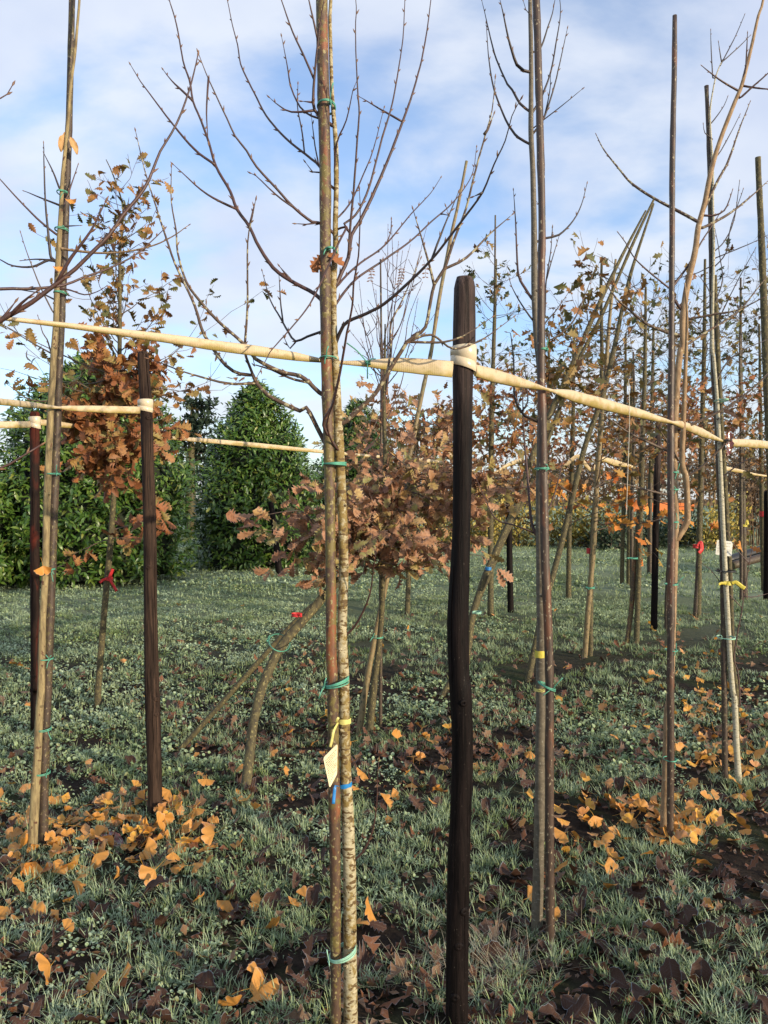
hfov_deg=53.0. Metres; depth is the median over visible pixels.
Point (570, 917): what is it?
brown leaf
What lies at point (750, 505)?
sapling clump
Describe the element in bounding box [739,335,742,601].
wooden stake
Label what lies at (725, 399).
plant tie
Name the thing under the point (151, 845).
fallen fan leaf
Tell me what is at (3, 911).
fallen fan leaf
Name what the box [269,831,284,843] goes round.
fallen oak leaf
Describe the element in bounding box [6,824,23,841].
fallen fan leaf
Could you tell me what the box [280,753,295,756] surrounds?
fallen oak leaf
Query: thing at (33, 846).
fallen fan leaf
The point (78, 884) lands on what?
fallen fan leaf
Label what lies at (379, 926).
fallen oak leaf
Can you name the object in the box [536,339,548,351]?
plant tie
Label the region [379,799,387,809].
fallen oak leaf
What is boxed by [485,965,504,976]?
brown leaf
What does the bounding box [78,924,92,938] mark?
brown leaf
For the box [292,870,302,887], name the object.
fallen oak leaf
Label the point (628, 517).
oak tree
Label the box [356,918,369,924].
fallen fan leaf
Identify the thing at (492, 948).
brown leaf
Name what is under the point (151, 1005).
fallen oak leaf
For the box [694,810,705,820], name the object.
fallen fan leaf
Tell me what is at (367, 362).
plant tie
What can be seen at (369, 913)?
fallen fan leaf
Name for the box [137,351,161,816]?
timber post
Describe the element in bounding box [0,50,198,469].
young tree
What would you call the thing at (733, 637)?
plant tie
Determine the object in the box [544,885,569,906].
brown leaf
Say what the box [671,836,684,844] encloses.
fallen fan leaf
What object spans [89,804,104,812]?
brown leaf
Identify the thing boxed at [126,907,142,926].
fallen oak leaf
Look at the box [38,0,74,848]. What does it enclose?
wooden stake
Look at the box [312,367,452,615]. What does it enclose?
oak tree
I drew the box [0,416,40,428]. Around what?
tree strap
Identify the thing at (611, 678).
grass
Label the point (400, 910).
fallen oak leaf
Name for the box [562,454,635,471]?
tree strap
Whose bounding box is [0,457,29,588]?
laurel bush
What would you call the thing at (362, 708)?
wooden stake
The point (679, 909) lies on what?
fallen oak leaf
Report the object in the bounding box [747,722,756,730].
fallen oak leaf
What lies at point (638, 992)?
brown leaf
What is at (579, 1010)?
brown leaf
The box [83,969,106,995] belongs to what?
fallen fan leaf
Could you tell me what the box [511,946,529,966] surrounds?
brown leaf
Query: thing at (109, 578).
marking ribbon
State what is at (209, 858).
fallen fan leaf
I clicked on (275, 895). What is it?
brown leaf
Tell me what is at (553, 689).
plant tie
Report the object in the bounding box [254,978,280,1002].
fallen fan leaf
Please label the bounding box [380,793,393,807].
fallen fan leaf
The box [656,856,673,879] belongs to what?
brown leaf
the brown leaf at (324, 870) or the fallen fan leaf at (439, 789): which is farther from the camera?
the fallen fan leaf at (439, 789)
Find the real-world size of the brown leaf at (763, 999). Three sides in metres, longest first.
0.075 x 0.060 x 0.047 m
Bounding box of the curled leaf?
[310,252,343,272]
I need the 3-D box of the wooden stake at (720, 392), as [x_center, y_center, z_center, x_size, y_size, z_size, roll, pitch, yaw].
[1.873,0.127,4.202,0.178,2.826,0.028,0,1,0]
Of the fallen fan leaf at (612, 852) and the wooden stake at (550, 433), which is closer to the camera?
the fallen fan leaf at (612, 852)
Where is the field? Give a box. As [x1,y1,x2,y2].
[180,506,758,528]
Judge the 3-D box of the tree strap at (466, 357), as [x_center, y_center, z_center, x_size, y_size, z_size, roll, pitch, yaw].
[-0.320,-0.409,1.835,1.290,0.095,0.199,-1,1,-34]
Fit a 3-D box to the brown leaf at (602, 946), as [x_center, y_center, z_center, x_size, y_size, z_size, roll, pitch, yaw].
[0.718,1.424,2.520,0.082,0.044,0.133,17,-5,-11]
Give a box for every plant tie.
[37,769,50,777]
[39,726,51,739]
[40,655,53,668]
[47,465,60,475]
[54,225,68,232]
[56,189,69,198]
[266,633,289,651]
[317,82,335,114]
[319,346,336,363]
[319,676,348,697]
[321,457,346,465]
[323,246,336,254]
[326,942,355,965]
[346,343,375,378]
[534,463,548,471]
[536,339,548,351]
[538,678,562,695]
[663,756,677,767]
[714,398,728,402]
[715,568,735,573]
[716,635,735,639]
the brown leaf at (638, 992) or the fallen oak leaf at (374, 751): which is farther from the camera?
the fallen oak leaf at (374, 751)
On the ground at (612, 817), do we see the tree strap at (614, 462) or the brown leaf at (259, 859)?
the brown leaf at (259, 859)
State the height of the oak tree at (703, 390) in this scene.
4.987 m
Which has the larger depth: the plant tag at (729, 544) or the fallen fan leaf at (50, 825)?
the plant tag at (729, 544)
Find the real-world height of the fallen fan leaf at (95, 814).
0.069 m
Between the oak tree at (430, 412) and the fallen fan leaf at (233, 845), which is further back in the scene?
the oak tree at (430, 412)
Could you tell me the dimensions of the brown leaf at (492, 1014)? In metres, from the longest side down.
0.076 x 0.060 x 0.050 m
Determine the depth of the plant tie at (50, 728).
3.25 m
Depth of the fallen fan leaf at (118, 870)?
2.99 m
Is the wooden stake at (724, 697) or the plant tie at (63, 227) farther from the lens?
the wooden stake at (724, 697)
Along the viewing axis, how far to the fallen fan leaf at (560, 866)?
3.05 m
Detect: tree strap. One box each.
[0,315,476,377]
[0,398,152,413]
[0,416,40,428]
[41,419,441,463]
[437,447,521,471]
[473,365,767,448]
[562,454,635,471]
[726,466,766,476]
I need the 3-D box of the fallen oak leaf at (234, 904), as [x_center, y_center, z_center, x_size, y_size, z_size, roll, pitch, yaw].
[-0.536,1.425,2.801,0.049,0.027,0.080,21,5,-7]
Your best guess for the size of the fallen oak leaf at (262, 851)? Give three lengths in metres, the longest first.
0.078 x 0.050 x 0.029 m
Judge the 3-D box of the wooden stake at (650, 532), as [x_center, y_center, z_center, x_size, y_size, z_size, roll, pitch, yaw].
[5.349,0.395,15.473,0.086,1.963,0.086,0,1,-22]
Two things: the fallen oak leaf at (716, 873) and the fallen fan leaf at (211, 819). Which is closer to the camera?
the fallen oak leaf at (716, 873)
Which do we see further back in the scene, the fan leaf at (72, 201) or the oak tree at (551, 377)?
the oak tree at (551, 377)
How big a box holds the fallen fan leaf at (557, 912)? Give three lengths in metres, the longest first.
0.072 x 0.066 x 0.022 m
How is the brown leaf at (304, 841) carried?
on the ground at (612, 817)
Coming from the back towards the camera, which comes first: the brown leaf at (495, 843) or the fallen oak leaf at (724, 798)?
the fallen oak leaf at (724, 798)
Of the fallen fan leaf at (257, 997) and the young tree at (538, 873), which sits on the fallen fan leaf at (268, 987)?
the fallen fan leaf at (257, 997)
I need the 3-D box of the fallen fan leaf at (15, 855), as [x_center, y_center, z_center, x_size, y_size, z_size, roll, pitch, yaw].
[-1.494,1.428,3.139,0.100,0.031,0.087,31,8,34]
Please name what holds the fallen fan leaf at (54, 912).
on the leaf litter at (362, 1000)
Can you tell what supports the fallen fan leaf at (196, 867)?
on the ground at (612, 817)
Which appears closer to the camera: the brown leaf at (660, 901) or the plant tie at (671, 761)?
the brown leaf at (660, 901)
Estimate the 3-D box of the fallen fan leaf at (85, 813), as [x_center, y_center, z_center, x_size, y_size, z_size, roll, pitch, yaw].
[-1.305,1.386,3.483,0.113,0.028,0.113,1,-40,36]
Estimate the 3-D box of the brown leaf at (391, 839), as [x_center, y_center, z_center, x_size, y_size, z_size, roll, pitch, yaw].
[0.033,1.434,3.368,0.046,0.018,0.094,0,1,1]
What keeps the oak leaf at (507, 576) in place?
hanging from the oak tree at (551, 377)
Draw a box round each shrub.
[414,490,494,547]
[441,488,528,544]
[450,489,557,546]
[487,470,618,546]
[549,493,620,546]
[555,497,663,549]
[617,509,695,547]
[644,509,705,546]
[663,491,758,550]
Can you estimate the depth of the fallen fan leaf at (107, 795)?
3.76 m
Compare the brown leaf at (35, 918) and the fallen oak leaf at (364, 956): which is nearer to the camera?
the fallen oak leaf at (364, 956)
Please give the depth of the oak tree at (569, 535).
11.76 m
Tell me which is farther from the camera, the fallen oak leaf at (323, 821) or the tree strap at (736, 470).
the tree strap at (736, 470)
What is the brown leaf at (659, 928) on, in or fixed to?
on the ground at (612, 817)
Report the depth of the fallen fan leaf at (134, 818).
3.52 m
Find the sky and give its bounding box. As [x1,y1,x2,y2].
[0,0,767,498]
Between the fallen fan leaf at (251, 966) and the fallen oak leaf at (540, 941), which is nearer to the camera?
the fallen fan leaf at (251, 966)
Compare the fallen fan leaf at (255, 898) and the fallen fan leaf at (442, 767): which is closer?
the fallen fan leaf at (255, 898)
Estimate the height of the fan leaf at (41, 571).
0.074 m
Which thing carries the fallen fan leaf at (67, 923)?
on the fallen oak leaf at (56, 936)
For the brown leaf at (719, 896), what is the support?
on the ground at (612, 817)
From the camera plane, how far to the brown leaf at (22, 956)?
2.46 m
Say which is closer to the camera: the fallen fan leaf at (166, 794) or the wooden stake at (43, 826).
the wooden stake at (43, 826)
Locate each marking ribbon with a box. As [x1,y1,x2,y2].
[99,568,117,591]
[291,612,301,617]
[329,717,350,746]
[332,781,351,803]
[534,686,544,691]
[535,649,544,657]
[693,541,703,553]
[718,580,745,589]
[759,511,763,516]
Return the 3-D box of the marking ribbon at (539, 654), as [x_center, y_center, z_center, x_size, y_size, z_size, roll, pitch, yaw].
[0.533,0.484,2.627,0.038,0.025,0.038,0,1,0]
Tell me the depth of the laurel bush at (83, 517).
13.17 m
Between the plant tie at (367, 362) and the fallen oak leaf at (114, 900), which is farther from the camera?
the fallen oak leaf at (114, 900)
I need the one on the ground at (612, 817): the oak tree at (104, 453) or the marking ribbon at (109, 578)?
the oak tree at (104, 453)
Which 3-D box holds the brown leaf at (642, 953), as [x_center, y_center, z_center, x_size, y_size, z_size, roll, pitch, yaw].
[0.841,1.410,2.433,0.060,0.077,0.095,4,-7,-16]
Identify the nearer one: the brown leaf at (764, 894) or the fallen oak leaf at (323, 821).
the brown leaf at (764, 894)
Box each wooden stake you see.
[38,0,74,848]
[176,602,312,750]
[316,0,340,1023]
[356,160,467,735]
[378,259,382,726]
[469,200,654,663]
[476,215,495,616]
[532,0,554,945]
[588,263,603,655]
[625,498,637,642]
[630,352,635,587]
[648,483,651,573]
[664,565,666,630]
[666,14,676,842]
[693,466,704,617]
[704,85,727,781]
[714,275,740,758]
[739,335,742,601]
[755,156,767,502]
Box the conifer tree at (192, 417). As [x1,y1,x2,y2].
[164,392,226,537]
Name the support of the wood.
on the field
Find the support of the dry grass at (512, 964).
on the ground at (612, 817)
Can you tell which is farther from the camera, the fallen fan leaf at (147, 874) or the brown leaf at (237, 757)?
the brown leaf at (237, 757)
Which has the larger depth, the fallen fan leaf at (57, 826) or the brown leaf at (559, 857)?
the fallen fan leaf at (57, 826)
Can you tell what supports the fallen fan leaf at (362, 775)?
on the ground at (612, 817)
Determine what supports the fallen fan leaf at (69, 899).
on the ground at (612, 817)
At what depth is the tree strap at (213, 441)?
6.52 m
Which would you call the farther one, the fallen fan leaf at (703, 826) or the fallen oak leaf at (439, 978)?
the fallen fan leaf at (703, 826)
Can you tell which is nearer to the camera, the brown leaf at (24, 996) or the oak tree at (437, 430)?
the brown leaf at (24, 996)
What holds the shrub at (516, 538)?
on the ground at (612, 817)
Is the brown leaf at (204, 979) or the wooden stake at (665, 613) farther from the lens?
the wooden stake at (665, 613)
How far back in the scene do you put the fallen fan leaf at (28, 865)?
3.04 m
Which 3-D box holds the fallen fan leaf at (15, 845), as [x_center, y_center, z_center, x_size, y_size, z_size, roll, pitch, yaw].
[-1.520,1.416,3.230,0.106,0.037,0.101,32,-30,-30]
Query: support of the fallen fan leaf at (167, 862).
on the ground at (612, 817)
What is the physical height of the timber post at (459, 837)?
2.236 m
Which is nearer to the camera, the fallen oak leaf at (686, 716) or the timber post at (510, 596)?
the fallen oak leaf at (686, 716)
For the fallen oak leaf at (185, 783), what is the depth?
3.95 m
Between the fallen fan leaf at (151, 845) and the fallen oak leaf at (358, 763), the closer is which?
the fallen fan leaf at (151, 845)
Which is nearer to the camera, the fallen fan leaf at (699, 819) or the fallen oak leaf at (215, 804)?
the fallen fan leaf at (699, 819)
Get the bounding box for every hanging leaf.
[58,132,66,151]
[70,137,77,153]
[723,409,737,419]
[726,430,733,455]
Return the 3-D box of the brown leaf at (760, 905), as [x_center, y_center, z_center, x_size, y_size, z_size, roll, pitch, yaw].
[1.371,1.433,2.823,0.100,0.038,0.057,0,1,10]
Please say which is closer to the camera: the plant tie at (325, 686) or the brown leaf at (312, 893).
the plant tie at (325, 686)
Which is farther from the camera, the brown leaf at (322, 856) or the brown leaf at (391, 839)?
the brown leaf at (391, 839)
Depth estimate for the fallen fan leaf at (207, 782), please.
4.01 m
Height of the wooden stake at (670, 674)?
3.688 m
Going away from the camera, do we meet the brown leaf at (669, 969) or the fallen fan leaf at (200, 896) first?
the brown leaf at (669, 969)
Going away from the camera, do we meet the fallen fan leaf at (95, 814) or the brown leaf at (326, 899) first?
the brown leaf at (326, 899)
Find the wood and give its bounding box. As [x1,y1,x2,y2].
[175,398,765,508]
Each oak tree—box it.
[0,152,286,706]
[226,398,549,791]
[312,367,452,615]
[366,387,535,538]
[421,234,577,616]
[439,210,649,696]
[494,299,607,503]
[499,288,638,598]
[510,203,658,681]
[529,259,760,657]
[548,308,667,583]
[550,241,745,643]
[575,334,706,584]
[586,280,712,572]
[614,288,757,472]
[620,238,763,617]
[678,257,767,599]
[692,235,767,467]
[697,300,764,591]
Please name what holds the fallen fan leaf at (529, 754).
on the ground at (612, 817)
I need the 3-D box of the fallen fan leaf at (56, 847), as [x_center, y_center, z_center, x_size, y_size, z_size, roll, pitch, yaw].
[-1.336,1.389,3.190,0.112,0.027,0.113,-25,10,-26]
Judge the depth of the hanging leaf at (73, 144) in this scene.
3.22 m
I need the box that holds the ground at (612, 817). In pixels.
[0,529,767,1023]
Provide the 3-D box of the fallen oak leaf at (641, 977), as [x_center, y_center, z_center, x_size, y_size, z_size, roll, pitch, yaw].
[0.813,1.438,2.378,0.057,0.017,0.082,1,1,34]
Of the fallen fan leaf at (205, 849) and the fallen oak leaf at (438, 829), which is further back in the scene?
the fallen oak leaf at (438, 829)
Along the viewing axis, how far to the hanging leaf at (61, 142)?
3.21 m
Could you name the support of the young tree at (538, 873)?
on the ground at (612, 817)
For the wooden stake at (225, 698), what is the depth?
4.69 m
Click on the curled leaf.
(315, 266)
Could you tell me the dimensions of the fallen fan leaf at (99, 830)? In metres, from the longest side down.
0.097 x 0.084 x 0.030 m
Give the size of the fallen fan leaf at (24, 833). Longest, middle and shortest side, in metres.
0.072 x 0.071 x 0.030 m
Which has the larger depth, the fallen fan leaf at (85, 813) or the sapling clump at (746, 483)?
the sapling clump at (746, 483)
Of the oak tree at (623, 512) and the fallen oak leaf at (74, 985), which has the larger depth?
the oak tree at (623, 512)
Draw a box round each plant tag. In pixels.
[323,744,337,786]
[715,540,732,555]
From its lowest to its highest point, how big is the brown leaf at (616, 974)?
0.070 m
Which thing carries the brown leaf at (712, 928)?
on the ground at (612, 817)
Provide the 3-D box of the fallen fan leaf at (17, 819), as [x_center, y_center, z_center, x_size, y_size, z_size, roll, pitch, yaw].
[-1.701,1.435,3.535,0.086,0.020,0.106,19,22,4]
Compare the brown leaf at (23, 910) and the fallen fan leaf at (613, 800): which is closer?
the brown leaf at (23, 910)
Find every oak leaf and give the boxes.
[0,946,26,963]
[0,977,17,991]
[37,857,46,869]
[38,972,58,984]
[42,913,54,920]
[48,808,57,819]
[51,926,68,946]
[60,841,71,850]
[66,980,86,988]
[75,899,86,915]
[110,894,117,904]
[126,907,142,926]
[145,990,160,1014]
[150,850,164,866]
[171,964,185,974]
[173,782,181,791]
[178,949,199,959]
[181,778,191,789]
[197,740,207,747]
[211,801,222,808]
[228,761,235,772]
[228,890,238,902]
[231,900,242,908]
[234,773,241,782]
[237,776,242,790]
[244,778,255,793]
[257,844,271,856]
[262,775,276,785]
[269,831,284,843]
[274,746,287,757]
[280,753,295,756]
[281,897,290,905]
[290,973,310,991]
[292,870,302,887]
[312,793,319,798]
[318,817,328,828]
[324,970,329,987]
[351,756,362,768]
[357,941,375,971]
[360,809,372,814]
[368,920,386,932]
[369,744,378,754]
[371,901,382,912]
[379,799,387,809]
[389,897,406,915]
[408,776,419,785]
[409,794,424,811]
[413,710,421,719]
[422,936,432,959]
[427,826,441,833]
[432,796,441,808]
[435,970,442,982]
[480,804,488,816]
[482,979,498,990]
[497,568,513,586]
[498,758,508,769]
[505,814,520,831]
[510,767,520,777]
[520,779,534,788]
[533,959,551,972]
[537,939,547,951]
[559,769,575,779]
[567,730,574,737]
[594,905,611,912]
[600,784,610,795]
[617,932,632,944]
[636,972,653,986]
[669,978,680,1004]
[677,902,682,914]
[681,714,689,722]
[709,862,728,880]
[719,793,731,802]
[720,878,736,897]
[743,904,750,911]
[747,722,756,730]
[753,799,767,812]
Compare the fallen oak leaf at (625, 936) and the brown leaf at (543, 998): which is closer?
the brown leaf at (543, 998)
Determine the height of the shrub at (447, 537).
2.155 m
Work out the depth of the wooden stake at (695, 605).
9.90 m
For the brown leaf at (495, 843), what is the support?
on the ground at (612, 817)
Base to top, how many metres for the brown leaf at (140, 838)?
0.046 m
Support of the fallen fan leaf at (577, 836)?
on the ground at (612, 817)
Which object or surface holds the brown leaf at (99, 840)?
on the ground at (612, 817)
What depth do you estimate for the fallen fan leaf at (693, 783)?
3.99 m
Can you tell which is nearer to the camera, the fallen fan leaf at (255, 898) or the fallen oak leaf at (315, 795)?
the fallen fan leaf at (255, 898)
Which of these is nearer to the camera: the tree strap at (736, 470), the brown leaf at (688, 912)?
the brown leaf at (688, 912)
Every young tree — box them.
[0,0,189,852]
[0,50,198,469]
[129,0,522,1023]
[474,0,591,938]
[595,0,767,834]
[675,14,767,783]
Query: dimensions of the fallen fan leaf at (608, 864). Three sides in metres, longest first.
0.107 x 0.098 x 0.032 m
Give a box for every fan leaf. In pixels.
[0,787,6,797]
[0,897,17,919]
[5,860,28,879]
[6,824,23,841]
[8,814,24,824]
[8,842,22,851]
[8,851,23,863]
[10,909,31,919]
[11,830,27,844]
[11,877,31,892]
[19,833,27,847]
[20,861,42,877]
[26,844,39,852]
[28,900,45,915]
[34,559,51,575]
[35,953,55,984]
[44,832,52,845]
[48,817,57,827]
[48,830,64,845]
[48,859,61,869]
[49,791,60,804]
[49,840,75,857]
[50,905,65,922]
[52,861,67,874]
[53,266,62,270]
[54,823,65,828]
[55,824,62,834]
[61,828,75,836]
[62,918,74,931]
[63,895,73,902]
[65,196,75,203]
[65,815,72,826]
[65,837,83,851]
[70,880,85,894]
[75,866,89,874]
[75,874,88,880]
[83,811,100,817]
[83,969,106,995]
[88,849,108,869]
[89,824,105,839]
[92,812,104,823]
[99,792,112,808]
[101,809,108,822]
[102,826,116,849]
[112,866,120,880]
[116,962,130,985]
[120,844,129,850]
[124,814,141,821]
[125,855,142,861]
[127,840,138,852]
[134,790,145,804]
[136,837,156,858]
[137,816,145,834]
[138,861,163,886]
[139,825,153,833]
[139,852,145,859]
[152,806,173,828]
[154,833,163,840]
[156,806,165,818]
[156,811,164,831]
[160,860,176,866]
[162,787,173,801]
[164,843,184,854]
[165,829,169,839]
[166,847,179,860]
[170,863,187,874]
[179,819,192,834]
[179,835,202,842]
[187,808,204,819]
[190,817,202,830]
[191,861,203,874]
[192,855,212,866]
[193,892,204,901]
[196,841,217,852]
[198,774,214,785]
[201,824,224,845]
[207,815,218,822]
[216,895,233,912]
[218,995,241,1005]
[230,838,242,850]
[233,967,265,1005]
[236,764,242,771]
[247,961,267,982]
[248,890,266,911]
[248,981,267,1002]
[250,801,260,808]
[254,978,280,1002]
[255,916,279,928]
[278,766,288,776]
[288,896,301,906]
[296,885,312,900]
[356,767,367,780]
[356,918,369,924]
[365,897,376,921]
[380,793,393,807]
[385,813,396,823]
[391,788,399,799]
[392,728,401,741]
[405,781,417,787]
[416,751,425,763]
[421,732,429,739]
[435,786,447,791]
[438,764,448,772]
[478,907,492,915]
[524,746,534,758]
[524,885,531,901]
[554,827,568,843]
[554,856,567,872]
[555,906,560,920]
[571,830,586,841]
[588,813,603,827]
[593,870,618,889]
[594,840,606,846]
[596,857,618,874]
[599,830,614,843]
[603,847,618,860]
[609,796,615,807]
[628,814,638,827]
[632,793,640,799]
[645,809,658,817]
[647,828,664,837]
[647,836,660,844]
[659,839,666,845]
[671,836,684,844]
[674,814,682,827]
[675,742,684,754]
[680,825,690,830]
[688,778,705,789]
[691,751,701,760]
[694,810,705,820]
[694,859,711,865]
[697,735,710,742]
[697,823,705,834]
[700,790,712,800]
[703,754,716,762]
[703,897,713,908]
[706,699,714,706]
[731,793,746,800]
[731,815,750,828]
[738,829,751,834]
[747,743,765,759]
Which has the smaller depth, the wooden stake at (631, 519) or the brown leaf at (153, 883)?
the brown leaf at (153, 883)
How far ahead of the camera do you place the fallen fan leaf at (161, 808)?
3.56 m
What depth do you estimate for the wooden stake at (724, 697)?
4.08 m
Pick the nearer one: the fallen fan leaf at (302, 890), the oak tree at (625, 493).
the fallen fan leaf at (302, 890)
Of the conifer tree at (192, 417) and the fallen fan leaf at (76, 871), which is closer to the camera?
the fallen fan leaf at (76, 871)
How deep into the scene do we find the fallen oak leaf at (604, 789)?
3.91 m
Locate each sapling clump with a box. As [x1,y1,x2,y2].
[708,450,758,540]
[726,423,759,546]
[729,449,765,545]
[748,437,766,545]
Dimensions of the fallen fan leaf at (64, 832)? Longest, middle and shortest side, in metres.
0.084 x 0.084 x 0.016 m
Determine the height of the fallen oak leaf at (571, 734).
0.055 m
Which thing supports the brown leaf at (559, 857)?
on the ground at (612, 817)
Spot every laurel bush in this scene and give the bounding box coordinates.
[0,351,202,589]
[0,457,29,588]
[188,377,322,570]
[309,398,406,551]
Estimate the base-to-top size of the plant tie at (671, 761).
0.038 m
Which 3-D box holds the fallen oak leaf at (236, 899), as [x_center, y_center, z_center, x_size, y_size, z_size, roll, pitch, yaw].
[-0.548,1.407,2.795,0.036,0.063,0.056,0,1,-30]
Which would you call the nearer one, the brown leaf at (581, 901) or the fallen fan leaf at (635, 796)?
the brown leaf at (581, 901)
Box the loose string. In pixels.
[626,380,629,514]
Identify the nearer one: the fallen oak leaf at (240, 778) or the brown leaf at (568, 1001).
the brown leaf at (568, 1001)
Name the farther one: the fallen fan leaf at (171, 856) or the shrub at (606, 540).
the shrub at (606, 540)
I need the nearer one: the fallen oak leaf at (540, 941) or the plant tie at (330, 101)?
the plant tie at (330, 101)
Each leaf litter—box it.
[0,600,767,873]
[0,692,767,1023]
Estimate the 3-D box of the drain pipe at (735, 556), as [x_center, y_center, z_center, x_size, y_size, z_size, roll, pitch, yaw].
[7.915,0.896,16.615,1.660,0.458,0.200,0,1,-29]
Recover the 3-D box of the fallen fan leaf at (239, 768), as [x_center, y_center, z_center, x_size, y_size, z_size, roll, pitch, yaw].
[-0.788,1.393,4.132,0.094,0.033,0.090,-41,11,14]
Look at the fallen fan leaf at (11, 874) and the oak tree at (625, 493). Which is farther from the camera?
the oak tree at (625, 493)
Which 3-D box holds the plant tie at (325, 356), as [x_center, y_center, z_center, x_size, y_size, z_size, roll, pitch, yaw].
[-0.144,-0.399,1.986,0.047,0.046,0.078,0,1,0]
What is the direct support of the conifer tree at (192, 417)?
on the ground at (612, 817)
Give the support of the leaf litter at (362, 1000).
on the ground at (612, 817)
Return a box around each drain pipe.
[732,546,759,560]
[732,554,759,569]
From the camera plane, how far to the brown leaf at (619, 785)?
3.98 m
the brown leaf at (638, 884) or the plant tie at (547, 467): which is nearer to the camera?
the plant tie at (547, 467)
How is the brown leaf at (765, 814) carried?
on the ground at (612, 817)
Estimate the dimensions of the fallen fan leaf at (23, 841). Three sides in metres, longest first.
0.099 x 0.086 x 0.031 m
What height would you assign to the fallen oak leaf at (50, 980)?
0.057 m
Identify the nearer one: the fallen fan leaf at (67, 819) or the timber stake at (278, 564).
the fallen fan leaf at (67, 819)
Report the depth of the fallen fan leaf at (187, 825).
3.42 m
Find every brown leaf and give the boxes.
[0,855,16,870]
[0,950,28,965]
[1,991,29,1011]
[20,906,29,917]
[20,930,35,943]
[20,989,60,1011]
[24,914,44,931]
[64,1013,100,1023]
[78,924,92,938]
[85,831,113,846]
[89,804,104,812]
[92,902,109,920]
[95,831,123,847]
[111,999,132,1019]
[125,755,135,765]
[130,835,152,847]
[139,875,168,899]
[150,1008,178,1023]
[154,909,173,927]
[155,985,170,1004]
[180,893,194,916]
[183,970,215,991]
[200,968,225,980]
[216,882,236,895]
[218,904,237,919]
[220,1012,238,1023]
[231,906,250,919]
[232,754,241,762]
[252,776,261,784]
[253,855,265,863]
[255,953,276,968]
[262,888,280,911]
[293,835,308,853]
[296,929,326,943]
[306,883,320,912]
[309,847,325,866]
[309,895,329,910]
[312,950,343,965]
[320,791,327,799]
[320,864,326,880]
[387,834,395,843]
[425,774,436,793]
[471,998,499,1021]
[480,940,508,963]
[481,797,490,814]
[484,885,506,897]
[484,1001,501,1018]
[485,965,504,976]
[490,841,504,847]
[499,861,520,877]
[504,1009,527,1023]
[508,916,530,930]
[510,878,530,889]
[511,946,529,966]
[516,866,532,881]
[531,941,551,957]
[532,993,556,1011]
[535,917,562,937]
[538,1003,561,1022]
[539,958,553,969]
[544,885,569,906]
[554,849,562,868]
[559,909,576,923]
[559,994,596,1010]
[562,994,589,1023]
[566,885,586,907]
[572,896,585,916]
[582,863,597,873]
[582,915,610,927]
[591,935,616,963]
[604,967,626,988]
[610,866,625,892]
[610,981,630,1005]
[614,776,625,792]
[624,1001,644,1023]
[626,886,647,905]
[631,877,646,890]
[631,982,663,1000]
[638,945,659,961]
[642,918,668,939]
[643,896,668,910]
[648,942,665,964]
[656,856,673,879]
[659,957,681,990]
[669,867,694,876]
[670,1016,690,1023]
[673,903,697,925]
[680,970,699,980]
[690,956,712,991]
[694,920,724,943]
[712,892,742,908]
[719,996,748,1012]
[740,844,752,849]
[742,895,767,910]
[746,966,767,976]
[750,882,763,889]
[752,817,766,826]
[753,812,767,824]
[753,995,767,1015]
[754,811,767,819]
[757,993,767,1015]
[759,786,767,794]
[761,889,767,899]
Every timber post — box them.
[30,411,39,731]
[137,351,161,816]
[446,275,475,1023]
[506,491,513,612]
[650,422,661,630]
[763,491,767,599]
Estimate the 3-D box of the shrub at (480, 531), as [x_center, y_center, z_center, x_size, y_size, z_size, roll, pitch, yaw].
[2.976,0.076,25.913,3.284,2.318,3.663,0,1,0]
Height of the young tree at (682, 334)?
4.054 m
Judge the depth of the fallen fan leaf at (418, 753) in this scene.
4.42 m
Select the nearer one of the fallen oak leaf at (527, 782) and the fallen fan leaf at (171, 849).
the fallen fan leaf at (171, 849)
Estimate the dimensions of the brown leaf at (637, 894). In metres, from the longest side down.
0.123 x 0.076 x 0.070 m
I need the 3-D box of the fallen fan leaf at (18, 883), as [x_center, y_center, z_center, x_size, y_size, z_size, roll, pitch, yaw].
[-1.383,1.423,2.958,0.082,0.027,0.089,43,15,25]
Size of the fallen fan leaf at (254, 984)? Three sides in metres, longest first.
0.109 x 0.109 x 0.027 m
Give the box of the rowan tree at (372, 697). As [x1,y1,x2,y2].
[348,228,439,738]
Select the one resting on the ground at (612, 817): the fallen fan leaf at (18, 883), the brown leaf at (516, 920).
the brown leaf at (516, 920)
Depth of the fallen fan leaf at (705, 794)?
3.81 m
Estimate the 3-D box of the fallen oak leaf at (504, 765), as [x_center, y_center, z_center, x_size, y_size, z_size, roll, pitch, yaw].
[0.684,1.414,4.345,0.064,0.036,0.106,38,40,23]
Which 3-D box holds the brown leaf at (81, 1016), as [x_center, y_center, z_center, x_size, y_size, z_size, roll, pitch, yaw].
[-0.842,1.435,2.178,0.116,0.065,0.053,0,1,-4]
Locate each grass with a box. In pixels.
[0,536,760,598]
[0,593,767,735]
[359,890,641,1023]
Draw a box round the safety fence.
[634,501,693,512]
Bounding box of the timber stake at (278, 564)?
[268,501,281,575]
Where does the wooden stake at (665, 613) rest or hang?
on the ground at (612, 817)

